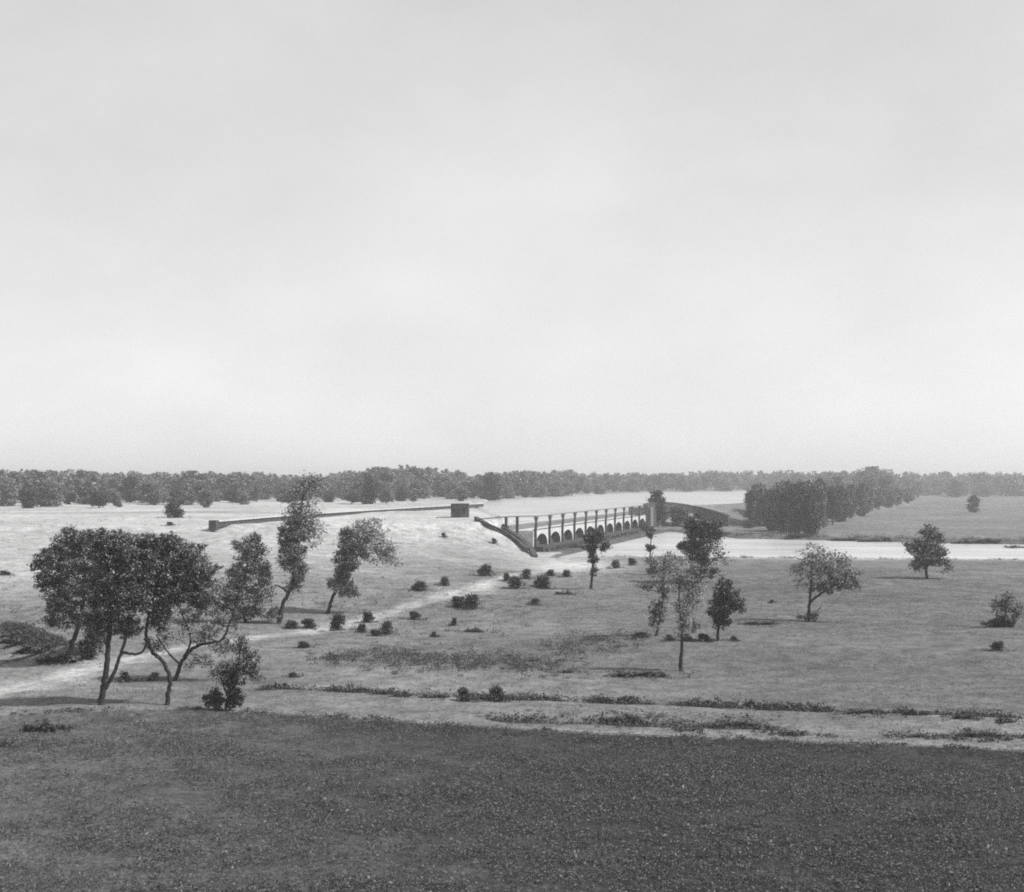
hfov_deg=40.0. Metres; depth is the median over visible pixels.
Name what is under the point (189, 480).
wood tree
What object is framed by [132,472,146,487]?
wood tree
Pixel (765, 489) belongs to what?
grove tree
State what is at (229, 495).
distant tree
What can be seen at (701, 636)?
bush
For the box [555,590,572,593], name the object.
scrub
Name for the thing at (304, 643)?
bush
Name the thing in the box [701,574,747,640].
round tree
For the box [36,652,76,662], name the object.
scrub
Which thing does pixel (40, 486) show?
wood tree
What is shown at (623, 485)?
wood tree
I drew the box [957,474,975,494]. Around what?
wood tree
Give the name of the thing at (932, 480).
wood tree
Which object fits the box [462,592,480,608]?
bush
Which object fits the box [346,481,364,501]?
wood tree
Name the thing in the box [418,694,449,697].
scrub
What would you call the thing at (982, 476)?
wood tree
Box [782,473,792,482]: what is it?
wood tree
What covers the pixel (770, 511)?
grove tree
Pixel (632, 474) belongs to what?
wood tree
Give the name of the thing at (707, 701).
scrub
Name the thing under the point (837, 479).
wood tree
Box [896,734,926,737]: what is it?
scrub
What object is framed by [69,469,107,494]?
wood tree
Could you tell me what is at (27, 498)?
wood tree
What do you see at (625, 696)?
scrub
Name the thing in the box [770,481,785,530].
grove tree
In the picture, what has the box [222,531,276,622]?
bushy tree
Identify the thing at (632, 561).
bush
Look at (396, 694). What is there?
scrub
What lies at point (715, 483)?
wood tree
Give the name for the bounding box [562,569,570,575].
bush
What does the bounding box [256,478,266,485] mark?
wood tree
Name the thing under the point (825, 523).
grove tree
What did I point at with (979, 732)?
scrub
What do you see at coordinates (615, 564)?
bush
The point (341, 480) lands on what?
wood tree
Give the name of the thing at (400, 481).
wood tree
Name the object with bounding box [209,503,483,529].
embankment wall
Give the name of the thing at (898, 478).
wood tree
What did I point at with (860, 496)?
grove tree
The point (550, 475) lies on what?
wood tree
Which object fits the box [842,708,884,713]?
scrub
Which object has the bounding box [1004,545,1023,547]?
bush
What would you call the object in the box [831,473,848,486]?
wood tree
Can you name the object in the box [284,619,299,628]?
bush
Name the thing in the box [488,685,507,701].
bush
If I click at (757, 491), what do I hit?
grove tree
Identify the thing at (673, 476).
wood tree
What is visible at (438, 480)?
wood tree
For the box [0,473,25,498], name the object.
wood tree
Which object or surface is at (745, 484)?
wood tree
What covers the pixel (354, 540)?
leaning tree
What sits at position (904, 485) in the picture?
wood tree
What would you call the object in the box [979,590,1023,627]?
ragged shrub
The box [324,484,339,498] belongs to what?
wood tree
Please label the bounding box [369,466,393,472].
wood tree
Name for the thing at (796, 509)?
grove tree
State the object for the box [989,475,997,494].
wood tree
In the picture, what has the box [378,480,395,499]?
wood tree
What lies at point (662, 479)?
wood tree
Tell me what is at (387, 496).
wood tree
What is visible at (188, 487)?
wood tree
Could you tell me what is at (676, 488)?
wood tree
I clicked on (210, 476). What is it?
wood tree
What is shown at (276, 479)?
wood tree
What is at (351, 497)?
distant tree
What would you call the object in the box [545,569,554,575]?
bush
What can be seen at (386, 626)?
bush
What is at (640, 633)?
bush
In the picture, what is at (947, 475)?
wood tree
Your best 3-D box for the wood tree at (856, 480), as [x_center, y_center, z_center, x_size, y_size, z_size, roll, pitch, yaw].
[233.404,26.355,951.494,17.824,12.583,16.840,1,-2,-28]
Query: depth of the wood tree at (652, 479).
1142.77 m
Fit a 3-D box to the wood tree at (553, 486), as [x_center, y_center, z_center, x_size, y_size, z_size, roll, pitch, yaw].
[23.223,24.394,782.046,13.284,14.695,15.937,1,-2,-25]
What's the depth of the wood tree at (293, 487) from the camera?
582.49 m
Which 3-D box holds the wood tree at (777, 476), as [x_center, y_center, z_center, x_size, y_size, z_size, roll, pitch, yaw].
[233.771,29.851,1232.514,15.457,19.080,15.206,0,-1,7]
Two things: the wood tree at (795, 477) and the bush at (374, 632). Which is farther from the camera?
the wood tree at (795, 477)
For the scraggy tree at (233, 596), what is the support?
on the ground at (462, 548)
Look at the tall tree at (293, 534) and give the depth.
138.68 m
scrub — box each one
[0,630,22,638]
[0,635,32,644]
[11,644,52,654]
[20,718,57,732]
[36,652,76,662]
[392,690,411,696]
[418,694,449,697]
[464,627,481,632]
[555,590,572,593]
[570,544,592,547]
[598,716,642,721]
[605,670,671,676]
[620,695,638,700]
[683,699,713,704]
[694,722,727,727]
[722,721,752,725]
[741,620,782,624]
[743,698,756,706]
[784,533,808,536]
[830,538,856,540]
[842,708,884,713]
[858,537,895,541]
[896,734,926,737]
[904,708,917,714]
[951,538,1000,542]
[952,714,979,718]
[956,730,1003,737]
[996,717,1013,722]
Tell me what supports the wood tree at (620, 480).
on the ground at (462, 548)
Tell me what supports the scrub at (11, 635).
on the ground at (462, 548)
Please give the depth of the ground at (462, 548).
90.01 m
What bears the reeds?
on the ground at (462, 548)
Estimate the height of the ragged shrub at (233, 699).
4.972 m
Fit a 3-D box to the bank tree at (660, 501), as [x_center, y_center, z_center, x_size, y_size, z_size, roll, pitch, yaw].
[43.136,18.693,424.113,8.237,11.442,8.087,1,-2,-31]
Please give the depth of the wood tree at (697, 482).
1182.21 m
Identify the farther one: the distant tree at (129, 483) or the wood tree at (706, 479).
the wood tree at (706, 479)
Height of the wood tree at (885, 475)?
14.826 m
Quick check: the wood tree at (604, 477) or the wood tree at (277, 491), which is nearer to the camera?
the wood tree at (277, 491)
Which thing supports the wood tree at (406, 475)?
on the ground at (462, 548)
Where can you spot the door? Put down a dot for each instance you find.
(457, 510)
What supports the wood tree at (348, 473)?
on the ground at (462, 548)
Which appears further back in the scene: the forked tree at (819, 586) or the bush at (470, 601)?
the bush at (470, 601)
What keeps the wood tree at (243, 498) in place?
on the ground at (462, 548)
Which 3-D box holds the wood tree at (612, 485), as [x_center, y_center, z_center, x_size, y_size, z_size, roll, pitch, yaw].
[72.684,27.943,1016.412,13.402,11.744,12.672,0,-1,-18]
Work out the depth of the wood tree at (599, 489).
921.22 m
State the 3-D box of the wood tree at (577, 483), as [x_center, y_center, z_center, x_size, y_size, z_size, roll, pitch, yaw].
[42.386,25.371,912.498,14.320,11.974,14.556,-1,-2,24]
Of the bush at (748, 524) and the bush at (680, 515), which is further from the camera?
the bush at (680, 515)
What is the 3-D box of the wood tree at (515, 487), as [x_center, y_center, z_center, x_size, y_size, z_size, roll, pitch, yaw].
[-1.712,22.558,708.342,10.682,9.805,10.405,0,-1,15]
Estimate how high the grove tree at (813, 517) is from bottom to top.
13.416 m
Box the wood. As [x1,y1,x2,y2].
[0,464,1021,500]
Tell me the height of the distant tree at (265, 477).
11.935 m
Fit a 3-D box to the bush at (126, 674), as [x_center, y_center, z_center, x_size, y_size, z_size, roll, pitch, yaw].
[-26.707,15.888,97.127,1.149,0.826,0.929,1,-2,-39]
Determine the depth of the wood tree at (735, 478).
1294.35 m
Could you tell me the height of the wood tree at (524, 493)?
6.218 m
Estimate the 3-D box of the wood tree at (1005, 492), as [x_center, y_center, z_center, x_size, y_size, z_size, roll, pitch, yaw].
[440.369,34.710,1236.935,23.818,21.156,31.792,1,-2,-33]
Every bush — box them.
[0,570,9,574]
[117,670,133,680]
[146,671,159,680]
[162,500,185,517]
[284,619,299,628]
[298,641,310,647]
[301,617,316,627]
[329,612,345,629]
[356,623,367,632]
[362,611,374,622]
[369,629,382,635]
[378,620,392,634]
[407,611,421,619]
[410,580,428,590]
[440,576,449,585]
[448,596,464,606]
[451,618,457,625]
[456,686,470,700]
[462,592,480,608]
[476,563,493,576]
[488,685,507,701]
[502,572,509,580]
[507,575,525,588]
[519,568,530,578]
[529,597,539,604]
[532,573,551,587]
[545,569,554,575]
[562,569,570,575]
[610,559,620,567]
[628,557,637,564]
[634,631,647,635]
[636,521,652,530]
[665,506,692,525]
[666,634,673,640]
[684,633,692,640]
[697,633,710,641]
[742,520,756,528]
[989,641,1006,650]
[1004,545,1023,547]
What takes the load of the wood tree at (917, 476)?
on the ground at (462, 548)
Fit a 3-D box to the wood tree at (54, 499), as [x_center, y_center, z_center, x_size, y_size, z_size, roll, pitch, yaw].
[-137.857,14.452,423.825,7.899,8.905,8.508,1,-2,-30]
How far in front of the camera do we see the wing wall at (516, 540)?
269.45 m
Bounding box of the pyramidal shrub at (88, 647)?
[76,614,106,659]
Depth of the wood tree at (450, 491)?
646.39 m
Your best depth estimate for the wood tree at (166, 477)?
597.24 m
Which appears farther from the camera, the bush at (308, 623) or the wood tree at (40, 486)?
the wood tree at (40, 486)
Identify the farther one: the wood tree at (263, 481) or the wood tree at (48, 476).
the wood tree at (263, 481)
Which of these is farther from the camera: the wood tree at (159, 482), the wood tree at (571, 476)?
the wood tree at (571, 476)
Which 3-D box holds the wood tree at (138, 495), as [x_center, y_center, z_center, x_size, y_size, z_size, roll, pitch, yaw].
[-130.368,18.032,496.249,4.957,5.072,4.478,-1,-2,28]
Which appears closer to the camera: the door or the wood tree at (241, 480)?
the door
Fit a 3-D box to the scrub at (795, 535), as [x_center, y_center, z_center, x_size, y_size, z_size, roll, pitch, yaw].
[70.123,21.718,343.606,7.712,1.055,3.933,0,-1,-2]
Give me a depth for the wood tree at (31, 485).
448.26 m
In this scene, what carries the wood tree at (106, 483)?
on the ground at (462, 548)
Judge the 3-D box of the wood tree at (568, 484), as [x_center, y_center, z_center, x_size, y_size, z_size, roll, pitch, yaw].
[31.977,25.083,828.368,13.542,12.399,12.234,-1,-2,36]
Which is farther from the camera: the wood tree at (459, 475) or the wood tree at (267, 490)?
the wood tree at (459, 475)
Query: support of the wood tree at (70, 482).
on the ground at (462, 548)
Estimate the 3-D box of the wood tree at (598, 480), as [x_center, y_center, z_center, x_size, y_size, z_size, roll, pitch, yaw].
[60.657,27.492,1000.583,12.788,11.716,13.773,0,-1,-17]
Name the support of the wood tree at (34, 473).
on the ground at (462, 548)
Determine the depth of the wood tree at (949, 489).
1147.54 m
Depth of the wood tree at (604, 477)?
1055.70 m
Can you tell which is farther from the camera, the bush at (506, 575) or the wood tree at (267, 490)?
the wood tree at (267, 490)
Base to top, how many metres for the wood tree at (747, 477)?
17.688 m
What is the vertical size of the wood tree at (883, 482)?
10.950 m
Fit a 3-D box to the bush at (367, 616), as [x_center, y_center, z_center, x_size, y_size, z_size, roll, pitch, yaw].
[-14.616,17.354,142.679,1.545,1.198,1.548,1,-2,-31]
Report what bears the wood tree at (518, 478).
on the ground at (462, 548)
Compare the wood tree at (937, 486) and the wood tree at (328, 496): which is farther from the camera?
the wood tree at (937, 486)
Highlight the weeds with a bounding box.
[0,516,1023,749]
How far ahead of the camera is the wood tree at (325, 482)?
652.45 m
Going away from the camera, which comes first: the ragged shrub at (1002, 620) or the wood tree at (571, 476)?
the ragged shrub at (1002, 620)
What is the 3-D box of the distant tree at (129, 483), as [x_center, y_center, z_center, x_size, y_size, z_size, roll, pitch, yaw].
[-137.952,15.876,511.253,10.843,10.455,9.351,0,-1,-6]
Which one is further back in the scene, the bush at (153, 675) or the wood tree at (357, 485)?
the wood tree at (357, 485)
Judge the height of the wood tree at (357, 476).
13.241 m
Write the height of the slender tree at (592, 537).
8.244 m
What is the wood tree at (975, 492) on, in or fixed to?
on the ground at (462, 548)
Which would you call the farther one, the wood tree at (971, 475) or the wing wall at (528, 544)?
the wood tree at (971, 475)
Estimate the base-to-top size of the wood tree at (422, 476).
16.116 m
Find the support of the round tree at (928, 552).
on the ground at (462, 548)
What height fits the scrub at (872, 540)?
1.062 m
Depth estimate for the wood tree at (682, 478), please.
1131.73 m
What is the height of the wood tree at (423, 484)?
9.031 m
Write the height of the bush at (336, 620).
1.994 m
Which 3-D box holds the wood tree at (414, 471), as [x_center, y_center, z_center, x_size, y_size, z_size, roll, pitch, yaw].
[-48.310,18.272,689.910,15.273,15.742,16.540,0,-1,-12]
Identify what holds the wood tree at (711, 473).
on the ground at (462, 548)
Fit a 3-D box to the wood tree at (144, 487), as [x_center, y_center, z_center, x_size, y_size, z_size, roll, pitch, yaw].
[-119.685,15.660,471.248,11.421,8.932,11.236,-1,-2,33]
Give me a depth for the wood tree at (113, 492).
481.62 m
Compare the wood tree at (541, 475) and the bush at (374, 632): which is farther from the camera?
the wood tree at (541, 475)
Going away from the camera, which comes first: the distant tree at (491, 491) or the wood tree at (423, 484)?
the wood tree at (423, 484)
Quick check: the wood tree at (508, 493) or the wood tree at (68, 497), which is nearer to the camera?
the wood tree at (68, 497)
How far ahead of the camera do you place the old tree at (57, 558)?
104.58 m
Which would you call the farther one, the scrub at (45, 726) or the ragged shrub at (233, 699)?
the ragged shrub at (233, 699)
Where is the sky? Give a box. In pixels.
[0,0,1023,480]
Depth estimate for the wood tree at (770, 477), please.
1308.38 m
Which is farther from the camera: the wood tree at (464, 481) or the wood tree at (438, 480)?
the wood tree at (438, 480)
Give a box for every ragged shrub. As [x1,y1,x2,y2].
[201,630,266,709]
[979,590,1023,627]
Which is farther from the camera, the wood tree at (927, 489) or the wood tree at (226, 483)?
the wood tree at (927, 489)
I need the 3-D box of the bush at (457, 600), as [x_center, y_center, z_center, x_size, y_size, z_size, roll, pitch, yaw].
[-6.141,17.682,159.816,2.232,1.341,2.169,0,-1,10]
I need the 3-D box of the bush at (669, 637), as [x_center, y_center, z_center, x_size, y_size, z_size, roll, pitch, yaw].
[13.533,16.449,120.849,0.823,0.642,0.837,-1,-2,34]
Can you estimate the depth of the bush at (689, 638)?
120.90 m
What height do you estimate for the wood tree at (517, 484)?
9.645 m
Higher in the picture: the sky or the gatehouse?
the sky
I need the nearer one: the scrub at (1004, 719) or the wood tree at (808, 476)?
the scrub at (1004, 719)
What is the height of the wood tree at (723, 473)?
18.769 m
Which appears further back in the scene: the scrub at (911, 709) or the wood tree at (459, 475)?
the wood tree at (459, 475)
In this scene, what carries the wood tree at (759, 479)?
on the ground at (462, 548)
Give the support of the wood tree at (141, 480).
on the ground at (462, 548)
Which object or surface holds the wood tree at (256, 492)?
on the ground at (462, 548)
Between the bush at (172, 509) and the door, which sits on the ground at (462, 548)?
the bush at (172, 509)
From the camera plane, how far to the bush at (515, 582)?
182.33 m
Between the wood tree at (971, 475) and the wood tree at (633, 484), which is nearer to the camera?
the wood tree at (633, 484)
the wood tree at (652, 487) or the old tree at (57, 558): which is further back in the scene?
the wood tree at (652, 487)
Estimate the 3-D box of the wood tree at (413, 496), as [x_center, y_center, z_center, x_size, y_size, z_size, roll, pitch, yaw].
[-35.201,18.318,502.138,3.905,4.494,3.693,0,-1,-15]
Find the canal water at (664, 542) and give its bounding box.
[561,532,1023,559]
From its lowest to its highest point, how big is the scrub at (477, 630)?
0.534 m
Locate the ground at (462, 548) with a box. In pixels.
[0,484,1023,891]
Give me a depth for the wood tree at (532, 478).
811.21 m
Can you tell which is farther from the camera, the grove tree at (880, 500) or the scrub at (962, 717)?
the grove tree at (880, 500)
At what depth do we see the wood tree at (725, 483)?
1165.33 m
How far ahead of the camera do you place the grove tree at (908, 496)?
792.75 m
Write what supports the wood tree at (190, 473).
on the ground at (462, 548)
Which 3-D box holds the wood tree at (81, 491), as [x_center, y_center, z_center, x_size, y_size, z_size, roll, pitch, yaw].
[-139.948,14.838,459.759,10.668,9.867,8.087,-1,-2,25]
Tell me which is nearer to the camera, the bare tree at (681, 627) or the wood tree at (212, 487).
the bare tree at (681, 627)
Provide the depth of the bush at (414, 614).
145.60 m
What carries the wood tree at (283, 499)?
on the ground at (462, 548)
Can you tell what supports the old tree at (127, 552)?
on the ground at (462, 548)
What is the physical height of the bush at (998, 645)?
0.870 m
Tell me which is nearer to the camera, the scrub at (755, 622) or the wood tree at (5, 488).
the scrub at (755, 622)
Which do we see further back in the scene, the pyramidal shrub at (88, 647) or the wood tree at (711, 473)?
the wood tree at (711, 473)
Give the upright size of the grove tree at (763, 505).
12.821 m
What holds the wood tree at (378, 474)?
on the ground at (462, 548)
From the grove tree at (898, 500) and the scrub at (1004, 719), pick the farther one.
the grove tree at (898, 500)
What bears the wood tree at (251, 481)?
on the ground at (462, 548)
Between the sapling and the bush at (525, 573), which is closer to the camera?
the bush at (525, 573)
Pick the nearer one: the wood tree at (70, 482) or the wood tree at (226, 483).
the wood tree at (70, 482)
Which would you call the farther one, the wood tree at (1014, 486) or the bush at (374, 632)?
the wood tree at (1014, 486)
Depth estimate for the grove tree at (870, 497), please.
577.04 m
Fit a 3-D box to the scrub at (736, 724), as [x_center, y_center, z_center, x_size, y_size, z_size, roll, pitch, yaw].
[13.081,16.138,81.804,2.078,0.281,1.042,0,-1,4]
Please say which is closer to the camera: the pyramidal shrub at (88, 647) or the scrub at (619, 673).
the scrub at (619, 673)
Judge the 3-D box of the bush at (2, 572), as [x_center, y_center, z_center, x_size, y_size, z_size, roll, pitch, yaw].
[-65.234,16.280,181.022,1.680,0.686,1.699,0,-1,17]
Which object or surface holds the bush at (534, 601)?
on the ground at (462, 548)
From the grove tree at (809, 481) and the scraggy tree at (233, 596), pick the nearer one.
the scraggy tree at (233, 596)
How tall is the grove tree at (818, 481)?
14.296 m
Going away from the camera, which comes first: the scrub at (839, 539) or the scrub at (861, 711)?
the scrub at (861, 711)
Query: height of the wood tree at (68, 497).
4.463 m
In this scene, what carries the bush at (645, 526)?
on the ground at (462, 548)
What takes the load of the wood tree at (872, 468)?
on the ground at (462, 548)
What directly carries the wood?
on the ground at (462, 548)
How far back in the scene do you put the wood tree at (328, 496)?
491.60 m
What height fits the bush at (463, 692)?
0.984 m
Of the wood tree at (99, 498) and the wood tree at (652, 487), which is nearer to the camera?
the wood tree at (99, 498)
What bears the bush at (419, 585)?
on the ground at (462, 548)
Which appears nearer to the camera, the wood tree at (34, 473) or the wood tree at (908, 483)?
the wood tree at (34, 473)
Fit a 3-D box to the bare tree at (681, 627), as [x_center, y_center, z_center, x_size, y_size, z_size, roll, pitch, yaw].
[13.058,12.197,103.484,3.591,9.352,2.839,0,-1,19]
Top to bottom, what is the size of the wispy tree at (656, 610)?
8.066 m
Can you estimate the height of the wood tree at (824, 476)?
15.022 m
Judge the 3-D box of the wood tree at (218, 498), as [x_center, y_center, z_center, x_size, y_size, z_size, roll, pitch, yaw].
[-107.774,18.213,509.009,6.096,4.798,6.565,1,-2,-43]
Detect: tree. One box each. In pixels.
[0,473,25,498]
[0,476,20,495]
[0,479,18,505]
[15,479,43,497]
[18,488,37,507]
[19,469,58,483]
[26,521,106,662]
[28,471,61,493]
[32,477,57,506]
[42,480,66,506]
[51,473,65,483]
[58,474,77,483]
[61,479,78,501]
[61,485,77,501]
[62,493,72,503]
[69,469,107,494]
[69,477,98,504]
[75,527,170,704]
[83,491,91,504]
[89,489,111,507]
[97,474,108,488]
[99,477,109,496]
[105,488,120,502]
[107,475,124,499]
[111,497,117,505]
[114,500,122,506]
[117,476,140,501]
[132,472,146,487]
[132,479,151,495]
[135,479,170,503]
[136,491,142,502]
[138,531,223,704]
[144,471,178,492]
[146,477,165,487]
[148,482,162,504]
[156,573,253,680]
[160,488,170,502]
[166,488,184,504]
[172,477,182,490]
[175,490,198,504]
[176,470,206,488]
[181,477,206,500]
[182,482,195,498]
[191,481,208,503]
[192,473,211,489]
[198,489,214,507]
[207,474,216,484]
[208,479,219,497]
[210,490,221,501]
[211,473,245,500]
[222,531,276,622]
[223,489,236,501]
[226,471,252,498]
[234,473,261,500]
[235,487,247,502]
[237,493,249,504]
[249,484,264,501]
[255,470,328,623]
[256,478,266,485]
[259,474,273,494]
[259,481,275,499]
[271,476,283,497]
[272,480,288,494]
[278,486,295,501]
[284,483,298,489]
[288,476,312,497]
[310,477,332,498]
[320,492,334,501]
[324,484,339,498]
[325,475,338,493]
[325,516,402,613]
[330,476,350,497]
[338,470,355,481]
[339,480,353,495]
[343,489,359,503]
[346,472,360,484]
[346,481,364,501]
[358,471,376,481]
[359,472,380,503]
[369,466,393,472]
[371,468,393,497]
[374,480,383,499]
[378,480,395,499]
[379,487,394,503]
[380,471,394,494]
[387,470,414,480]
[392,471,413,498]
[392,472,417,497]
[392,475,408,491]
[395,485,409,500]
[403,467,424,480]
[405,480,426,497]
[409,491,417,501]
[416,466,434,497]
[420,480,430,498]
[430,473,456,496]
[439,480,463,498]
[443,471,455,488]
[453,471,467,483]
[454,487,470,500]
[458,477,474,497]
[465,481,480,498]
[475,471,505,500]
[497,482,505,498]
[502,470,530,487]
[503,481,516,498]
[503,482,519,496]
[507,480,522,495]
[519,487,529,497]
[524,471,540,494]
[529,483,549,496]
[536,473,547,482]
[540,472,561,493]
[541,477,564,496]
[555,469,579,481]
[557,474,570,481]
[559,478,576,495]
[559,487,567,495]
[573,476,586,492]
[578,481,593,493]
[582,527,612,588]
[584,476,594,491]
[591,477,605,491]
[594,484,606,493]
[597,473,612,490]
[606,477,620,491]
[612,474,622,491]
[620,480,627,491]
[623,472,643,485]
[625,477,641,491]
[632,548,680,635]
[638,473,648,489]
[642,489,670,526]
[644,473,661,489]
[645,483,657,491]
[654,473,671,490]
[665,548,713,670]
[666,473,679,489]
[674,475,690,489]
[675,475,688,490]
[676,513,734,582]
[682,480,693,491]
[686,475,694,484]
[691,476,703,489]
[700,473,713,489]
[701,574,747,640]
[707,470,719,489]
[712,478,720,488]
[716,471,733,489]
[717,474,733,490]
[727,471,742,488]
[739,481,750,489]
[742,472,752,488]
[743,489,757,524]
[747,484,765,525]
[751,472,769,484]
[751,474,765,486]
[754,489,771,527]
[757,483,769,491]
[763,489,777,529]
[765,474,773,488]
[770,470,785,484]
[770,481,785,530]
[772,479,789,487]
[774,485,793,532]
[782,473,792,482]
[784,481,808,533]
[786,471,805,482]
[786,541,864,621]
[799,486,823,533]
[800,479,812,530]
[801,474,812,481]
[811,483,824,524]
[811,483,828,528]
[814,472,833,489]
[814,478,826,489]
[824,483,844,524]
[829,475,849,488]
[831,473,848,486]
[834,484,852,521]
[840,471,854,478]
[843,483,859,518]
[851,476,863,487]
[853,470,874,476]
[855,482,868,515]
[861,466,880,483]
[863,474,879,488]
[863,485,875,512]
[868,487,886,509]
[870,468,893,479]
[877,472,899,488]
[877,478,892,494]
[882,488,899,507]
[893,475,904,482]
[893,487,903,504]
[897,479,906,489]
[898,523,955,578]
[902,476,921,491]
[902,487,916,502]
[903,480,914,491]
[907,472,925,482]
[913,481,924,497]
[921,479,933,495]
[923,475,938,494]
[924,474,948,494]
[939,472,952,494]
[942,476,965,491]
[946,480,969,494]
[947,480,963,496]
[947,486,953,496]
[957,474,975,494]
[962,478,972,495]
[965,494,982,512]
[967,473,978,491]
[968,471,995,492]
[970,486,982,495]
[976,481,995,496]
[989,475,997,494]
[992,474,1004,494]
[994,474,1023,495]
[1000,475,1023,495]
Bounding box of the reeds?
[303,626,666,679]
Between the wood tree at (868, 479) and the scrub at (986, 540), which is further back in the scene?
the wood tree at (868, 479)
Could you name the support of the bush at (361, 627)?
on the ground at (462, 548)
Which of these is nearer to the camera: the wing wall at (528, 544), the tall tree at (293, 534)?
the tall tree at (293, 534)
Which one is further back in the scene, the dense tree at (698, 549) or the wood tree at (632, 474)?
the wood tree at (632, 474)
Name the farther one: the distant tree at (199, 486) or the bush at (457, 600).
the distant tree at (199, 486)
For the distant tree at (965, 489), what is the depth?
1210.34 m
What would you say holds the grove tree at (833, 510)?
on the ground at (462, 548)
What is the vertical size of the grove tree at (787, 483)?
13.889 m
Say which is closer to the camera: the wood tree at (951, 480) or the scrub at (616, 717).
the scrub at (616, 717)
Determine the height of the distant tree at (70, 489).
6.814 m
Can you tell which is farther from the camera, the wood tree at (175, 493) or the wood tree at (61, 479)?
the wood tree at (61, 479)
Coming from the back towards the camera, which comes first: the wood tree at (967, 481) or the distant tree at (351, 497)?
the wood tree at (967, 481)
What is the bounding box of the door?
[456,509,459,517]
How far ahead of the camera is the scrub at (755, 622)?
135.69 m
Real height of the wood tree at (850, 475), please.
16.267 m
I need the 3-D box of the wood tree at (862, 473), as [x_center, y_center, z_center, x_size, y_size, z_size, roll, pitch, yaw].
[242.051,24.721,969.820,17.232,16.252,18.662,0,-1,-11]
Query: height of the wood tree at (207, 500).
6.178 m
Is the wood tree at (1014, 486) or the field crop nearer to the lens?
the field crop
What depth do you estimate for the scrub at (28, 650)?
107.98 m
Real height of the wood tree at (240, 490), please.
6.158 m
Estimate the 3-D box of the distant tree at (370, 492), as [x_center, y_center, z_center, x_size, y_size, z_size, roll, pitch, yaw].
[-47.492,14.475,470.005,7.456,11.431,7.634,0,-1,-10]
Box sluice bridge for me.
[477,505,654,551]
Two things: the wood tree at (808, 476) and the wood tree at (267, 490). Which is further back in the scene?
the wood tree at (808, 476)
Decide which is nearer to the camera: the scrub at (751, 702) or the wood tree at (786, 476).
the scrub at (751, 702)
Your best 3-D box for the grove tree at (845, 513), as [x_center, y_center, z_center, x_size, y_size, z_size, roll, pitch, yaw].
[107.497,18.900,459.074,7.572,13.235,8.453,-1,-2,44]
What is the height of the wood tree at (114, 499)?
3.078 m
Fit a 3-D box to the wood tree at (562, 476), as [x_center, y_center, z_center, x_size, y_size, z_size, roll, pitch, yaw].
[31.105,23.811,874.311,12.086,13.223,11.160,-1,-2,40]
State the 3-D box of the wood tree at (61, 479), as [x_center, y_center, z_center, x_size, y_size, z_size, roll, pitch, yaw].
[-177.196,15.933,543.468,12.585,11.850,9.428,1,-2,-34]
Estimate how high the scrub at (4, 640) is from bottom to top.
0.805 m
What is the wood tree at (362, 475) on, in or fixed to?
on the ground at (462, 548)
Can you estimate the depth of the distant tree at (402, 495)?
558.80 m
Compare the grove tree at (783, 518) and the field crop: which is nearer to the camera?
the field crop
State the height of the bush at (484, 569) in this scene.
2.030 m
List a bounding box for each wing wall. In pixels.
[474,516,528,552]
[501,526,537,557]
[643,502,729,527]
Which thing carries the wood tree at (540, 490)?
on the ground at (462, 548)
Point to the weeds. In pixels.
(39, 635)
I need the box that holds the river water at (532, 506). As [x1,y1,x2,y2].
[482,491,746,524]
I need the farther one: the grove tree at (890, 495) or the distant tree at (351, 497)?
the grove tree at (890, 495)
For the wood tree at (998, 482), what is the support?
on the ground at (462, 548)
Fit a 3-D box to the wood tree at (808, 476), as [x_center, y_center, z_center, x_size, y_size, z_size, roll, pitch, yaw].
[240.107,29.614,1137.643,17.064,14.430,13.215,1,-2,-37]
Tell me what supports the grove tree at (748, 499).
on the ground at (462, 548)
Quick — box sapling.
[643,526,659,573]
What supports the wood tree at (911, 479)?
on the ground at (462, 548)
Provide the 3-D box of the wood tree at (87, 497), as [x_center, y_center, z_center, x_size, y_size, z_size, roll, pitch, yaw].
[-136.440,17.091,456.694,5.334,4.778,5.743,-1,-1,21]
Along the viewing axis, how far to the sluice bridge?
315.94 m
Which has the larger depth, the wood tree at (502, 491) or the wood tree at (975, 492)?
the wood tree at (975, 492)
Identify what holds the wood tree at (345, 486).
on the ground at (462, 548)
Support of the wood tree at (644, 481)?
on the ground at (462, 548)
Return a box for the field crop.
[0,702,1023,891]
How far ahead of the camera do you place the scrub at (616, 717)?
83.33 m
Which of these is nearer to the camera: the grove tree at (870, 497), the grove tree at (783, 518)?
the grove tree at (783, 518)
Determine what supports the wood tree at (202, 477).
on the ground at (462, 548)
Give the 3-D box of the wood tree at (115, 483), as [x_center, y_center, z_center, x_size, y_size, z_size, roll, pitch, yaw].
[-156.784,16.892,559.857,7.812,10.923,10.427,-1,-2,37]
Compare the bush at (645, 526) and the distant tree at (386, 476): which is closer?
the bush at (645, 526)
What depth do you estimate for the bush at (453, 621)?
138.29 m
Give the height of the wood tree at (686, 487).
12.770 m
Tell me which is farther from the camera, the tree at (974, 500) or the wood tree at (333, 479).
the wood tree at (333, 479)
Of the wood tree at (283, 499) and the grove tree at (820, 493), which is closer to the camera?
the grove tree at (820, 493)
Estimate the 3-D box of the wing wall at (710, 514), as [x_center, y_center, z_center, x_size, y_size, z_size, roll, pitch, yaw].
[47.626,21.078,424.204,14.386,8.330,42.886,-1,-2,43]
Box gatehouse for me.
[449,502,470,517]
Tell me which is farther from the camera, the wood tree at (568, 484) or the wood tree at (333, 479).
the wood tree at (568, 484)

